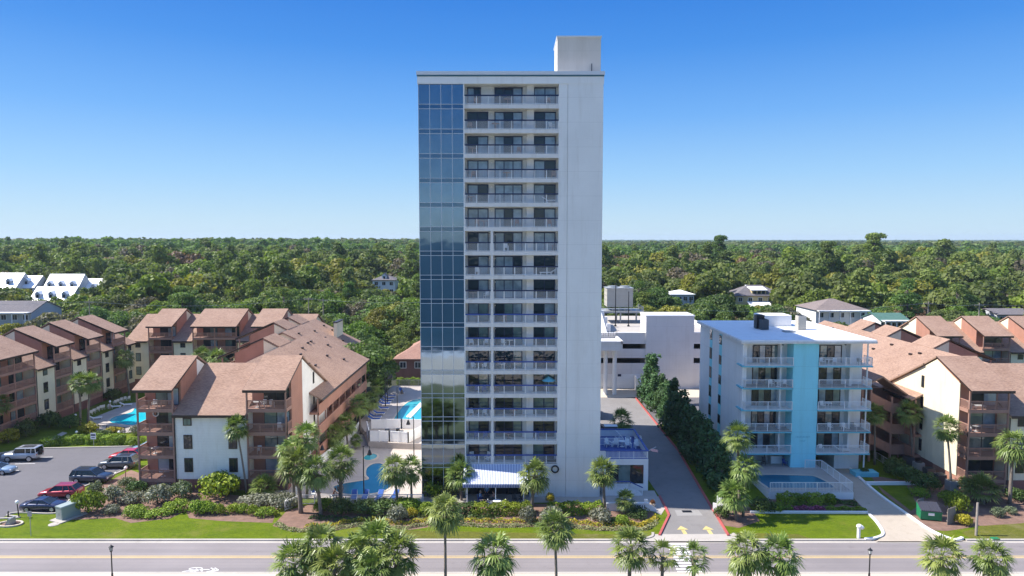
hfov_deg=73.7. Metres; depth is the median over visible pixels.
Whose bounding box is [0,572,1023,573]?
kerb
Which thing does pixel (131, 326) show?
broadleaf tree
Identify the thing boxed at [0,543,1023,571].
road
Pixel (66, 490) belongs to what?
parked car
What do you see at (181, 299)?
pine tree
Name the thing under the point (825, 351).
sliding door
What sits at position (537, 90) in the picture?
sliding door
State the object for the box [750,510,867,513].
planter edge
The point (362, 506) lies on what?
shrub
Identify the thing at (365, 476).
pool coping
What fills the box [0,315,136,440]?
apartment building
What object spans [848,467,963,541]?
white kerb
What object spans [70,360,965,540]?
ground
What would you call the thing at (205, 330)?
sliding door
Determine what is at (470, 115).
sliding door
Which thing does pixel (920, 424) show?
end window
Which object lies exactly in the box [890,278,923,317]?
pine tree
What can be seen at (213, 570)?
bike lane symbol
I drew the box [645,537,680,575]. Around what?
palm tree
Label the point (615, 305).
lamp mast
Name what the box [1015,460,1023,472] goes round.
window
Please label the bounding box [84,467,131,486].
car park kerb
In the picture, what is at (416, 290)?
pine tree
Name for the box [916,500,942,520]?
dumpster
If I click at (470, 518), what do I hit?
flower border
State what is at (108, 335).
sliding door
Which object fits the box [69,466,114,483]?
parked car
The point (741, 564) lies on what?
palm tree
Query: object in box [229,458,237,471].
window
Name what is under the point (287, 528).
flower border
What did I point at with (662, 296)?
broadleaf tree
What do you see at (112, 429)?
shrub
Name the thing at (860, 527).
standpipe
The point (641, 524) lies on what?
flower border
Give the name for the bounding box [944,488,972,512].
shrub
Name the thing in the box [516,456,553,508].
palm tree
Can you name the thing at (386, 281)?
grey house
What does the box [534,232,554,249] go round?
sliding door
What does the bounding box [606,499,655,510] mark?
number wall
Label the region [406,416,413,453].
pool lamp
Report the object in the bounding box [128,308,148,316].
broadleaf tree
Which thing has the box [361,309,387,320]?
broadleaf tree
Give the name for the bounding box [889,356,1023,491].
apartment building
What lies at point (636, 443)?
adirondack chair
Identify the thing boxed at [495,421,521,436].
sliding door
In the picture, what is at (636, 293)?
pine tree
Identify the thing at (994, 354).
sliding door
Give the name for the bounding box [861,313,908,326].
green roofed house
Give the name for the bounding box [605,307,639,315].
broadleaf tree
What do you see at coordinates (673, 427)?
cypress tree
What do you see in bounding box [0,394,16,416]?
palm tree
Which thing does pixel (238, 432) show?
palm tree
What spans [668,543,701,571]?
crosswalk bars
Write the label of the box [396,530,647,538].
verge
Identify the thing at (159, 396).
sliding door
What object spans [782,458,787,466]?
patio chair
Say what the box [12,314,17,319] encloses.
window
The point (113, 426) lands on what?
picket fence
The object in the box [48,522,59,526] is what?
manhole cover
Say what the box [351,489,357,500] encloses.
sun lounger
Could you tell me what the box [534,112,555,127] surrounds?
sliding door
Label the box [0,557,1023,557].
yellow road line
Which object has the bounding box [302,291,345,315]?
broadleaf tree
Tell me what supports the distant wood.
on the ground at (393, 382)
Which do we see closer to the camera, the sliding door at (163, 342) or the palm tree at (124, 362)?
the palm tree at (124, 362)
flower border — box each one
[273,519,658,532]
[304,514,658,527]
[631,517,657,526]
[754,505,793,513]
[791,505,826,510]
[824,505,866,510]
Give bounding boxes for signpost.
[27,511,31,533]
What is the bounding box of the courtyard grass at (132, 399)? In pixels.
[54,391,144,424]
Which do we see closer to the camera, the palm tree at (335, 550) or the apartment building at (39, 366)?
the palm tree at (335, 550)
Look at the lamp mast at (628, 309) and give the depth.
158.67 m
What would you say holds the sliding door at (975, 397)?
in the apartment building at (956, 387)
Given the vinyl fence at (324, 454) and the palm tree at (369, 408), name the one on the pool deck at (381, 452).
the vinyl fence at (324, 454)
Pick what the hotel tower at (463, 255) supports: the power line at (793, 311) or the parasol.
the parasol
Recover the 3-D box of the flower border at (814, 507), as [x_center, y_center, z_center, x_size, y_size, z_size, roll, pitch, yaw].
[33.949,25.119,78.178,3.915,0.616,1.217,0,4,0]
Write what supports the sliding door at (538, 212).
in the hotel tower at (463, 255)
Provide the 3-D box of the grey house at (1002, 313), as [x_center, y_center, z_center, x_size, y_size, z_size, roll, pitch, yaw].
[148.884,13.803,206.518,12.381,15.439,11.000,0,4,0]
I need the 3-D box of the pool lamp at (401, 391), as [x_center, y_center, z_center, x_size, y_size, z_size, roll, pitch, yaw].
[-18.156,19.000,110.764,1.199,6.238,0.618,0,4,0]
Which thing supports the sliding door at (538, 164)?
in the hotel tower at (463, 255)
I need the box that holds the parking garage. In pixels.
[601,310,700,394]
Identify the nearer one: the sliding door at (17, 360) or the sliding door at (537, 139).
the sliding door at (537, 139)
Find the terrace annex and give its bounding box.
[600,429,648,495]
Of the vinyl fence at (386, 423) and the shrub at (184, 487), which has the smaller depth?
the shrub at (184, 487)
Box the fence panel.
[946,506,955,524]
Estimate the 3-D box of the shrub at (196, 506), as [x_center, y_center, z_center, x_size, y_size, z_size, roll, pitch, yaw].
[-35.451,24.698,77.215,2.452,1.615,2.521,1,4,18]
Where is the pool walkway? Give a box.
[406,403,420,417]
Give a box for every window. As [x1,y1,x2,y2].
[1,314,6,319]
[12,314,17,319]
[43,381,48,392]
[44,398,48,409]
[106,377,109,386]
[136,353,140,360]
[136,367,141,374]
[183,418,191,425]
[183,435,192,448]
[184,458,192,471]
[228,437,236,448]
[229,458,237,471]
[400,362,405,367]
[414,362,420,367]
[708,403,710,415]
[818,312,823,317]
[849,312,854,317]
[918,438,921,450]
[919,417,922,429]
[920,396,923,407]
[921,375,924,387]
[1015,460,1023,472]
[1018,419,1023,426]
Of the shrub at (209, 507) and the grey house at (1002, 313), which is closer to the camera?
the shrub at (209, 507)
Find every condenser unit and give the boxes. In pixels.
[754,314,764,328]
[758,319,768,329]
[795,315,806,329]
[902,455,914,465]
[912,461,924,470]
[922,466,935,475]
[933,472,946,484]
[944,479,958,490]
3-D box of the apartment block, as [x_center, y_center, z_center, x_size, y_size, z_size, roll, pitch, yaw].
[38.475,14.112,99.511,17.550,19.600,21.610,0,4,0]
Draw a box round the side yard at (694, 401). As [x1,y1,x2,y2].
[638,397,698,424]
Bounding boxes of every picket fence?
[97,425,131,432]
[284,487,297,509]
[303,494,422,503]
[389,380,420,385]
[770,460,852,491]
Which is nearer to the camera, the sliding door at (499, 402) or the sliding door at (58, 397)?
the sliding door at (499, 402)
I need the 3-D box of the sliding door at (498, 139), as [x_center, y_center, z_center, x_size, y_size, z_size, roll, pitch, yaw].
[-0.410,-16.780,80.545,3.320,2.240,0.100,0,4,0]
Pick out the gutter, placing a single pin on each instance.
(471, 541)
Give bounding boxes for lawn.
[0,425,1023,538]
[864,464,887,476]
[878,485,915,510]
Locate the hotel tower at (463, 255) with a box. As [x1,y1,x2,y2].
[416,36,604,501]
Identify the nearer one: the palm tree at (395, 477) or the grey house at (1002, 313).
the palm tree at (395, 477)
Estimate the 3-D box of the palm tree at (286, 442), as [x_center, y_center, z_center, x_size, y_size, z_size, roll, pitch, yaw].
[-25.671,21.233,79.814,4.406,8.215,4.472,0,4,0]
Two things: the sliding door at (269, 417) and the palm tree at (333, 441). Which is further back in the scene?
the palm tree at (333, 441)
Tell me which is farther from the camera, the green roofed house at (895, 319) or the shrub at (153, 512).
the green roofed house at (895, 319)
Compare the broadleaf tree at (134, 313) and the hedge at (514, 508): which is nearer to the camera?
the hedge at (514, 508)
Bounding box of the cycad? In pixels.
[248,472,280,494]
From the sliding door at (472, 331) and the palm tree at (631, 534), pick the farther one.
the sliding door at (472, 331)
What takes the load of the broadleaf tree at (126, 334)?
on the ground at (393, 382)
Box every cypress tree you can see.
[636,353,652,399]
[639,353,661,403]
[645,372,661,409]
[648,373,667,411]
[655,380,668,417]
[657,377,680,429]
[657,381,671,424]
[663,390,681,436]
[667,389,690,441]
[676,402,696,449]
[678,404,696,458]
[681,410,706,464]
[694,417,716,474]
[702,430,728,482]
[706,436,737,494]
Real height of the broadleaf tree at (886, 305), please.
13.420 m
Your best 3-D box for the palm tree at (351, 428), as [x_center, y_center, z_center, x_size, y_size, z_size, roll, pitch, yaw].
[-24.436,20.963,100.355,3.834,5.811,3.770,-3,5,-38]
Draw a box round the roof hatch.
[782,330,795,332]
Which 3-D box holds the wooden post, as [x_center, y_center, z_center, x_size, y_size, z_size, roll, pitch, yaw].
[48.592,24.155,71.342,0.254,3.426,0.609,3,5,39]
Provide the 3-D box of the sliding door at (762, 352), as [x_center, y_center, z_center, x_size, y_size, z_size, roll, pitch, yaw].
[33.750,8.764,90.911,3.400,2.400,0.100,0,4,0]
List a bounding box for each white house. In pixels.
[0,273,28,288]
[22,276,45,291]
[31,287,82,300]
[44,274,88,289]
[86,279,101,288]
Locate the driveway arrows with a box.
[677,526,713,533]
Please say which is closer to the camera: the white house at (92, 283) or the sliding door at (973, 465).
the sliding door at (973, 465)
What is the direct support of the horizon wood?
on the ground at (393, 382)
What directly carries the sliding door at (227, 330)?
in the apartment building at (155, 337)
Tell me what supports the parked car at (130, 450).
on the car park
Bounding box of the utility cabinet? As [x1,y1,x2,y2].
[49,500,87,523]
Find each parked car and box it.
[0,462,17,474]
[1,444,43,462]
[19,496,67,511]
[37,482,84,498]
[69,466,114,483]
[98,453,137,469]
[108,447,137,457]
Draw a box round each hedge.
[38,434,86,446]
[82,432,126,445]
[396,377,420,384]
[419,501,474,515]
[470,499,532,516]
[546,499,603,515]
[775,490,836,505]
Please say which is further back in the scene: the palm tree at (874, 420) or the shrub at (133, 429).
the shrub at (133, 429)
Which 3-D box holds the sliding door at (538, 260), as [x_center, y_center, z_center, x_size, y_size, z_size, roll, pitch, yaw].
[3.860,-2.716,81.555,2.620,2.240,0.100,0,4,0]
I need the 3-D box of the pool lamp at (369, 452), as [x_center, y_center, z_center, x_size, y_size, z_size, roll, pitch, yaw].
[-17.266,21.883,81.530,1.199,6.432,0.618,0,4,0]
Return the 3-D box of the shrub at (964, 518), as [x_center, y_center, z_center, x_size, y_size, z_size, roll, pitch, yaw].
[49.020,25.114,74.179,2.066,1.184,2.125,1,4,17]
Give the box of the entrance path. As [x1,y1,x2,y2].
[649,496,664,514]
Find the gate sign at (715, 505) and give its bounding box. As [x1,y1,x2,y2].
[713,496,723,509]
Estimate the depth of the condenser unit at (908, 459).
92.83 m
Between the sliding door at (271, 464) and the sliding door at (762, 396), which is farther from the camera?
the sliding door at (762, 396)
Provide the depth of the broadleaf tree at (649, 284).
225.85 m
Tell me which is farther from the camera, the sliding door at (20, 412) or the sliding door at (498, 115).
the sliding door at (20, 412)
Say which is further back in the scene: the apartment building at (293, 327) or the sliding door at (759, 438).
the apartment building at (293, 327)
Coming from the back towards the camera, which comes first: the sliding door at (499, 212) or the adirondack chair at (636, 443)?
the adirondack chair at (636, 443)
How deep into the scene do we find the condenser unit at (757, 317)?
99.19 m
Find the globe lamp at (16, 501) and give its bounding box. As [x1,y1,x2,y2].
[15,500,18,516]
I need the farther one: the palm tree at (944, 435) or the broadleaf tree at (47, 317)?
the broadleaf tree at (47, 317)
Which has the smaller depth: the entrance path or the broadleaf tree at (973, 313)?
the entrance path
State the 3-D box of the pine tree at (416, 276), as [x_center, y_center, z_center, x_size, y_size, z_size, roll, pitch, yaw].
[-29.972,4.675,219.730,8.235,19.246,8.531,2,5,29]
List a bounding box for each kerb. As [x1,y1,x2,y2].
[0,445,135,453]
[0,499,70,518]
[0,539,1023,540]
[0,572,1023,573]
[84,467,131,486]
[635,398,729,535]
[658,495,669,535]
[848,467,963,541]
[864,513,884,539]
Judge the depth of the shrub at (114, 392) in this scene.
131.38 m
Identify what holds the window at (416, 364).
in the brick house at (408, 360)
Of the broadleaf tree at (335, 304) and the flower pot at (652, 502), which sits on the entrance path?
the flower pot at (652, 502)
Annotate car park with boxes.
[0,447,131,517]
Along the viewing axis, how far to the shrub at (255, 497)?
79.42 m
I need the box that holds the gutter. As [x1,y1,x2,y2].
[0,541,1023,542]
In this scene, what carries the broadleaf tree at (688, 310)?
on the ground at (393, 382)
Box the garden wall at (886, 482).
[865,481,923,484]
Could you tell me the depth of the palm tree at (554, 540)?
58.56 m
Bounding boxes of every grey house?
[0,301,63,332]
[371,273,398,291]
[982,308,1023,320]
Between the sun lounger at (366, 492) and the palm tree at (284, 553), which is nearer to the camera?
the palm tree at (284, 553)
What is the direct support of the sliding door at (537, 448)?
in the hotel tower at (463, 255)
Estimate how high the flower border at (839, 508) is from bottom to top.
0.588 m
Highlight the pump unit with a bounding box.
[384,428,403,431]
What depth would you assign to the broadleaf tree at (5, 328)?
168.23 m
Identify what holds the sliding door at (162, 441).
in the apartment building at (197, 401)
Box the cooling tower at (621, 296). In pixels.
[601,286,643,322]
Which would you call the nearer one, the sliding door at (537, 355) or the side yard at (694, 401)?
the sliding door at (537, 355)
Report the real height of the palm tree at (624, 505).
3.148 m
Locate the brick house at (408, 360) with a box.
[393,341,420,378]
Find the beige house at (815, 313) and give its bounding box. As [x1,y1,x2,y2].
[795,299,871,324]
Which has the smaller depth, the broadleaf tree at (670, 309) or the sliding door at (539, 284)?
the sliding door at (539, 284)
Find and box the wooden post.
[975,502,978,535]
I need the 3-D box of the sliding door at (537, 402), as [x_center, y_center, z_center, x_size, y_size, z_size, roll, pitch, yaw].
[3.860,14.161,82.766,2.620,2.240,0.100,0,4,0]
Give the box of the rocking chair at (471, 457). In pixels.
[469,451,475,462]
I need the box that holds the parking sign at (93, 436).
[90,433,95,444]
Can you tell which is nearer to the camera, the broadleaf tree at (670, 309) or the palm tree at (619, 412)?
the palm tree at (619, 412)
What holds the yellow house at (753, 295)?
on the ground at (393, 382)
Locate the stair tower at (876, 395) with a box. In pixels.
[859,369,914,460]
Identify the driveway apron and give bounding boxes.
[644,534,749,540]
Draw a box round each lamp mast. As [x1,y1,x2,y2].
[614,283,616,325]
[627,291,629,325]
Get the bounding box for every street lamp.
[108,545,113,575]
[868,548,872,575]
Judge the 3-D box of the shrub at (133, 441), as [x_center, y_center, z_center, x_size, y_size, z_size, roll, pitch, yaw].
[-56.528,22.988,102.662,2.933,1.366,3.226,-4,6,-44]
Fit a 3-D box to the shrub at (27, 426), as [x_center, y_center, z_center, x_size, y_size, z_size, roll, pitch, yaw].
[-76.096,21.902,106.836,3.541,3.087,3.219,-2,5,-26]
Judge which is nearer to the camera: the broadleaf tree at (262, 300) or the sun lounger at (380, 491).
the sun lounger at (380, 491)
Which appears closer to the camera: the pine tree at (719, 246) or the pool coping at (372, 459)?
the pool coping at (372, 459)
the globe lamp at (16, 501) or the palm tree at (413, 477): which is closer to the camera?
the globe lamp at (16, 501)
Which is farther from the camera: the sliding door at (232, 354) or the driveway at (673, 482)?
the sliding door at (232, 354)
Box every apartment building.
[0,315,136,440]
[127,309,325,385]
[131,355,327,489]
[217,332,369,456]
[229,314,362,385]
[818,319,995,457]
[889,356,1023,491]
[899,316,1023,362]
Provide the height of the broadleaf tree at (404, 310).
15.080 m
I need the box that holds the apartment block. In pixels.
[697,313,877,469]
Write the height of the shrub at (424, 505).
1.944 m
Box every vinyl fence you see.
[313,422,358,468]
[366,421,420,442]
[371,419,420,428]
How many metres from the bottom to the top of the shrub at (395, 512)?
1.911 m
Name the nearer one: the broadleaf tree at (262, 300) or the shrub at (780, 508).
the shrub at (780, 508)
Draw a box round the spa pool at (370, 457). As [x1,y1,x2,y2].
[364,454,376,459]
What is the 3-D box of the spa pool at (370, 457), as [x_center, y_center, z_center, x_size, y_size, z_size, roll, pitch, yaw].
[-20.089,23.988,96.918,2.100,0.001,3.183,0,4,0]
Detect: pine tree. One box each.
[166,285,195,305]
[171,292,191,308]
[189,289,200,300]
[245,279,261,304]
[271,287,296,313]
[342,281,355,298]
[409,273,419,298]
[410,281,419,298]
[601,277,618,299]
[601,303,625,315]
[630,281,645,300]
[636,291,656,308]
[711,234,727,262]
[817,241,838,270]
[862,232,887,264]
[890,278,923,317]
[941,283,970,310]
[961,294,982,312]
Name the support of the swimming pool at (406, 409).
on the pool deck at (411, 392)
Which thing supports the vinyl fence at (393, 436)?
on the pool deck at (411, 392)
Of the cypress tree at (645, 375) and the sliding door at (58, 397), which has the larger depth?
the cypress tree at (645, 375)
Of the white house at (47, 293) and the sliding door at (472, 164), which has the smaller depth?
the sliding door at (472, 164)
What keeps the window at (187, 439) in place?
in the apartment building at (197, 401)
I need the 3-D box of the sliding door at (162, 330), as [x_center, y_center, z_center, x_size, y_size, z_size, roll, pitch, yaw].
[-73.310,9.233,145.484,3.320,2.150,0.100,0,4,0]
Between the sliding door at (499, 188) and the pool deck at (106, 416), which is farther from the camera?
the pool deck at (106, 416)
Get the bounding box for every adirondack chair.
[604,437,611,446]
[612,438,618,446]
[624,438,631,447]
[634,439,640,448]
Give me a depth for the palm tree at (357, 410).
107.68 m
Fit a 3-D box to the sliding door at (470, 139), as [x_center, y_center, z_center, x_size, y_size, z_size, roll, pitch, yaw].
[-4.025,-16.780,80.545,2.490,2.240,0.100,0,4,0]
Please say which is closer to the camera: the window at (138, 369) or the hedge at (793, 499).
the hedge at (793, 499)
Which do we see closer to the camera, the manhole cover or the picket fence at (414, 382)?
the manhole cover
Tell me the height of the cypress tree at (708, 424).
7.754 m
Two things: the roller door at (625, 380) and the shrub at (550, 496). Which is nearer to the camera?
the shrub at (550, 496)
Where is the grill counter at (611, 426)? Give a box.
[604,424,617,428]
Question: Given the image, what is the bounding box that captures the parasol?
[542,376,555,392]
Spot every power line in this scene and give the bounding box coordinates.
[89,298,307,305]
[709,303,922,311]
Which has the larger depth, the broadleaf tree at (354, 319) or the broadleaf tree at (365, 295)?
the broadleaf tree at (365, 295)
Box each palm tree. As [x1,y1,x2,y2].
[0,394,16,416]
[66,369,93,424]
[78,371,103,422]
[112,348,138,395]
[192,344,210,362]
[204,348,226,362]
[222,412,249,492]
[266,536,316,575]
[271,435,308,501]
[273,441,314,513]
[290,420,323,498]
[295,521,346,575]
[296,453,336,516]
[307,541,356,575]
[322,423,345,447]
[323,442,360,498]
[334,411,356,447]
[336,530,375,575]
[347,393,370,433]
[349,433,362,448]
[349,516,401,570]
[350,547,395,575]
[361,391,379,415]
[368,377,386,398]
[372,527,424,575]
[378,452,409,501]
[397,454,425,497]
[423,491,466,575]
[444,459,474,500]
[466,530,519,575]
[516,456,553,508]
[533,507,575,575]
[585,455,619,507]
[607,407,634,428]
[607,523,655,575]
[614,488,637,514]
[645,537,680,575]
[676,539,712,575]
[715,477,751,520]
[720,419,755,512]
[720,529,771,575]
[730,452,760,516]
[756,530,804,575]
[862,402,888,464]
[895,397,924,455]
[914,533,970,575]
[931,414,964,480]
[963,537,1017,575]
[989,428,1023,504]
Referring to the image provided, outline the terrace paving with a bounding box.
[419,491,659,502]
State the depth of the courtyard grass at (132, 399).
127.22 m
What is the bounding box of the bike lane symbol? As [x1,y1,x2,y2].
[182,567,217,571]
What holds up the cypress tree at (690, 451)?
on the lawn at (183, 525)
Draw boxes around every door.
[7,357,21,367]
[8,372,22,385]
[9,390,23,403]
[10,408,23,421]
[47,346,58,358]
[56,378,60,388]
[57,395,60,403]
[79,338,88,350]
[106,332,114,343]
[155,388,178,404]
[156,412,171,427]
[157,436,172,449]
[158,459,173,472]
[160,326,175,335]
[161,340,171,349]
[203,328,217,335]
[203,340,217,348]
[225,326,238,335]
[225,340,235,349]
[226,353,233,362]
[264,388,288,404]
[264,411,289,427]
[265,433,289,449]
[265,459,281,472]
[467,87,480,102]
[467,112,487,127]
[467,136,487,153]
[467,160,487,176]
[467,184,488,202]
[468,208,488,225]
[468,232,488,249]
[468,256,488,273]
[468,279,488,297]
[468,303,488,321]
[468,327,488,344]
[468,351,488,367]
[469,374,488,390]
[469,398,488,413]
[469,421,488,436]
[469,444,488,459]
[494,87,522,102]
[494,112,522,127]
[494,136,522,153]
[494,160,522,176]
[495,184,522,202]
[495,208,522,225]
[495,232,522,249]
[495,256,521,273]
[495,279,521,297]
[495,303,521,321]
[495,327,521,344]
[495,351,521,367]
[495,374,521,390]
[495,398,521,413]
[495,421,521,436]
[495,444,521,459]
[533,303,554,321]
[533,327,554,344]
[533,351,554,367]
[533,374,554,390]
[533,398,554,413]
[533,421,553,436]
[533,444,553,459]
[534,87,555,102]
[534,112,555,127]
[534,136,555,153]
[534,160,555,176]
[534,184,555,202]
[534,208,555,225]
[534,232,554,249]
[534,256,554,273]
[534,279,554,297]
[544,480,551,496]
[601,374,639,387]
[750,433,774,447]
[751,389,776,405]
[751,411,775,426]
[752,345,777,362]
[752,367,776,383]
[816,433,838,447]
[817,389,840,405]
[817,411,839,426]
[818,367,840,383]
[819,345,841,362]
[968,460,992,473]
[969,437,993,450]
[970,413,995,428]
[971,394,995,405]
[984,338,1001,346]
[984,351,1000,361]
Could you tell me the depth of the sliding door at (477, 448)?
83.17 m
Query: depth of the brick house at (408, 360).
151.73 m
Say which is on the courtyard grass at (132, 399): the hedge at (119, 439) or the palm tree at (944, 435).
the hedge at (119, 439)
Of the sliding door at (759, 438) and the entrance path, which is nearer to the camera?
the entrance path
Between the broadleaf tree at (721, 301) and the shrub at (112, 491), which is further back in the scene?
the broadleaf tree at (721, 301)
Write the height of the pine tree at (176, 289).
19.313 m
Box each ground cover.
[308,513,500,521]
[786,495,857,505]
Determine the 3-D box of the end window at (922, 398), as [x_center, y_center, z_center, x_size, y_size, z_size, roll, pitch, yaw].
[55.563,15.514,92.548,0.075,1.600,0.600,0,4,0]
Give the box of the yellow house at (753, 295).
[729,285,783,306]
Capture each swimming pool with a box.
[109,408,145,424]
[334,463,389,493]
[394,399,420,418]
[757,475,832,487]
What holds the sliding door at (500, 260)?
in the hotel tower at (463, 255)
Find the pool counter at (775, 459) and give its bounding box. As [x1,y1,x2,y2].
[769,455,782,463]
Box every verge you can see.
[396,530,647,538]
[736,533,810,538]
[961,524,1023,538]
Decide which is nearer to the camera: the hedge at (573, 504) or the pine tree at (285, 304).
the hedge at (573, 504)
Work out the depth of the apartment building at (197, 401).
84.68 m
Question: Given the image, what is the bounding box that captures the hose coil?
[551,465,558,472]
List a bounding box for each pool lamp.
[316,441,324,471]
[363,445,371,492]
[385,372,390,405]
[387,371,392,402]
[397,386,403,418]
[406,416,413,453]
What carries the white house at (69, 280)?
on the ground at (393, 382)
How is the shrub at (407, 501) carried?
on the mulch bed at (293, 517)
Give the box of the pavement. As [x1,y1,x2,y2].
[0,574,1023,575]
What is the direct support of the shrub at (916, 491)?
on the mulch bed at (985, 517)
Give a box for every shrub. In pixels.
[0,427,19,442]
[11,417,39,436]
[34,410,61,427]
[58,414,81,427]
[69,489,107,512]
[77,421,98,433]
[86,481,104,493]
[96,428,112,435]
[101,504,120,513]
[102,484,127,502]
[103,388,122,398]
[105,426,123,432]
[117,477,137,488]
[119,490,144,504]
[121,504,149,516]
[124,436,146,445]
[125,480,150,492]
[128,425,136,433]
[128,507,150,518]
[141,505,177,517]
[142,483,171,503]
[162,498,189,512]
[169,479,192,497]
[188,498,211,513]
[195,469,240,499]
[198,502,218,513]
[215,503,224,513]
[224,502,238,514]
[236,492,275,506]
[236,502,248,512]
[245,504,258,513]
[253,506,278,517]
[267,490,297,508]
[312,497,332,511]
[326,497,353,514]
[347,498,373,514]
[367,497,397,516]
[386,503,408,522]
[397,496,421,509]
[407,507,417,516]
[418,501,436,516]
[423,480,442,496]
[441,484,458,495]
[518,505,536,523]
[539,505,561,525]
[545,492,554,501]
[588,506,611,522]
[603,516,617,523]
[615,514,629,523]
[625,506,649,519]
[713,505,729,517]
[750,496,776,512]
[769,501,785,511]
[883,456,906,473]
[891,463,920,482]
[908,486,931,498]
[909,470,942,493]
[936,490,955,500]
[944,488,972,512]
[953,513,973,524]
[957,476,978,490]
[958,470,1006,504]
[989,506,1006,516]
[1003,487,1023,500]
[1004,506,1017,513]
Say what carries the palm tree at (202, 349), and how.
on the courtyard grass at (132, 399)
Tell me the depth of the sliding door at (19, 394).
110.72 m
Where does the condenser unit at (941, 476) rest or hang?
on the mulch bed at (985, 517)
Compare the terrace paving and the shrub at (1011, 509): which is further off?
the terrace paving
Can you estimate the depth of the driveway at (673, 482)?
89.38 m
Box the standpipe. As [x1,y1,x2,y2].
[856,524,863,538]
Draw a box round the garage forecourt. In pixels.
[601,388,698,396]
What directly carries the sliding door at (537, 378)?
in the hotel tower at (463, 255)
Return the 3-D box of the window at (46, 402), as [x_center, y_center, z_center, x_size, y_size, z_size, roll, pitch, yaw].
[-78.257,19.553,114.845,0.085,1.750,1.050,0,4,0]
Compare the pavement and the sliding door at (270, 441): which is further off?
the sliding door at (270, 441)
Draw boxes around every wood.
[0,236,1023,256]
[0,238,1023,316]
[2,237,1023,249]
[397,239,1023,243]
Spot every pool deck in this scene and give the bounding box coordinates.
[90,403,143,432]
[275,430,421,497]
[361,386,420,449]
[741,463,853,498]
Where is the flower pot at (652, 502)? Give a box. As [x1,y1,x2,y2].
[649,499,655,506]
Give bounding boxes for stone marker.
[0,516,23,527]
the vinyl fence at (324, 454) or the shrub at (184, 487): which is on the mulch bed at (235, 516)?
the shrub at (184, 487)
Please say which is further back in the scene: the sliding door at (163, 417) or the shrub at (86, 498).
the sliding door at (163, 417)
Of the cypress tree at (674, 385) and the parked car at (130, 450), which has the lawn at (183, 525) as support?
the cypress tree at (674, 385)
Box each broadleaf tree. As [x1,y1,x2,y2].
[0,323,22,334]
[22,311,79,326]
[64,297,120,314]
[72,305,130,325]
[94,293,142,311]
[117,310,150,326]
[118,332,130,337]
[119,296,160,314]
[124,315,144,332]
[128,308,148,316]
[136,300,173,313]
[184,298,232,313]
[195,293,236,304]
[216,302,234,308]
[222,302,259,313]
[242,290,302,313]
[277,288,319,304]
[295,300,332,315]
[302,289,324,299]
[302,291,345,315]
[321,313,357,324]
[321,315,334,327]
[335,289,362,303]
[341,301,370,315]
[342,299,366,314]
[343,320,390,344]
[343,339,400,393]
[347,312,365,323]
[348,288,399,304]
[351,329,384,344]
[353,295,401,311]
[354,305,379,315]
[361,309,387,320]
[363,307,405,353]
[368,301,407,324]
[370,378,391,390]
[378,302,419,334]
[382,324,416,347]
[385,341,412,361]
[400,309,419,343]
[401,297,419,307]
[407,328,419,341]
[601,298,638,306]
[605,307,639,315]
[626,278,670,304]
[629,302,658,309]
[633,304,656,313]
[635,287,682,308]
[654,304,694,319]
[658,305,701,319]
[682,303,693,307]
[691,293,748,318]
[691,300,735,320]
[735,304,758,318]
[736,308,777,319]
[746,304,794,319]
[780,306,811,321]
[783,289,846,311]
[834,321,847,325]
[867,306,893,313]
[872,301,911,319]
[894,307,930,318]
[927,309,964,320]
[944,305,971,313]
[965,311,1000,320]
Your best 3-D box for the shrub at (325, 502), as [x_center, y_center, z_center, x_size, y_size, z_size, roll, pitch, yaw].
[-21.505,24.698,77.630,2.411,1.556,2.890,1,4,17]
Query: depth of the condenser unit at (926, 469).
88.40 m
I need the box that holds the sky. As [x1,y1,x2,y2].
[0,0,1023,240]
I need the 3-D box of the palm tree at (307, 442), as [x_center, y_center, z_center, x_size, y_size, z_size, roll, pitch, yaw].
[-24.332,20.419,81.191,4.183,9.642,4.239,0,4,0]
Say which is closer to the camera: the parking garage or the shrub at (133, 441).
the shrub at (133, 441)
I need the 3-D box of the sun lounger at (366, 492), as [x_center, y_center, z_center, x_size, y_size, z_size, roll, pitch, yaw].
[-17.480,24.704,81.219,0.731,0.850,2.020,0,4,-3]
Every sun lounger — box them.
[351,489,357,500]
[361,489,368,499]
[374,489,383,500]
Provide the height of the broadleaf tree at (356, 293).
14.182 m
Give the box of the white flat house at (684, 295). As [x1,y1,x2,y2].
[668,290,695,305]
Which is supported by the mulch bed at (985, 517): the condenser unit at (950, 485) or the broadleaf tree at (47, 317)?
the condenser unit at (950, 485)
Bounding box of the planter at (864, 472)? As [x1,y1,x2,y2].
[850,468,878,476]
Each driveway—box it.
[600,397,725,533]
[824,468,938,540]
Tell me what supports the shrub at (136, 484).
on the mulch bed at (235, 516)
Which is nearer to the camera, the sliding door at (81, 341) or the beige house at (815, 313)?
the sliding door at (81, 341)
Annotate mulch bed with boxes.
[72,470,277,522]
[273,502,658,530]
[717,507,759,527]
[763,499,863,510]
[872,477,1023,530]
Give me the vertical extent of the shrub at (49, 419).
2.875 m
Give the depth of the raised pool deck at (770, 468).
86.15 m
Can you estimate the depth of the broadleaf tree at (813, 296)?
206.94 m
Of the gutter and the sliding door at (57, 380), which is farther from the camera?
the sliding door at (57, 380)
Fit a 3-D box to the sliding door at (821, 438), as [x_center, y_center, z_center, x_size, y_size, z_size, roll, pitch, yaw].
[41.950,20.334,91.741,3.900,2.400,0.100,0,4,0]
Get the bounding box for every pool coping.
[107,407,135,425]
[331,462,391,495]
[362,453,378,460]
[392,398,420,418]
[756,474,836,488]
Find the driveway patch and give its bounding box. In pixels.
[675,510,701,515]

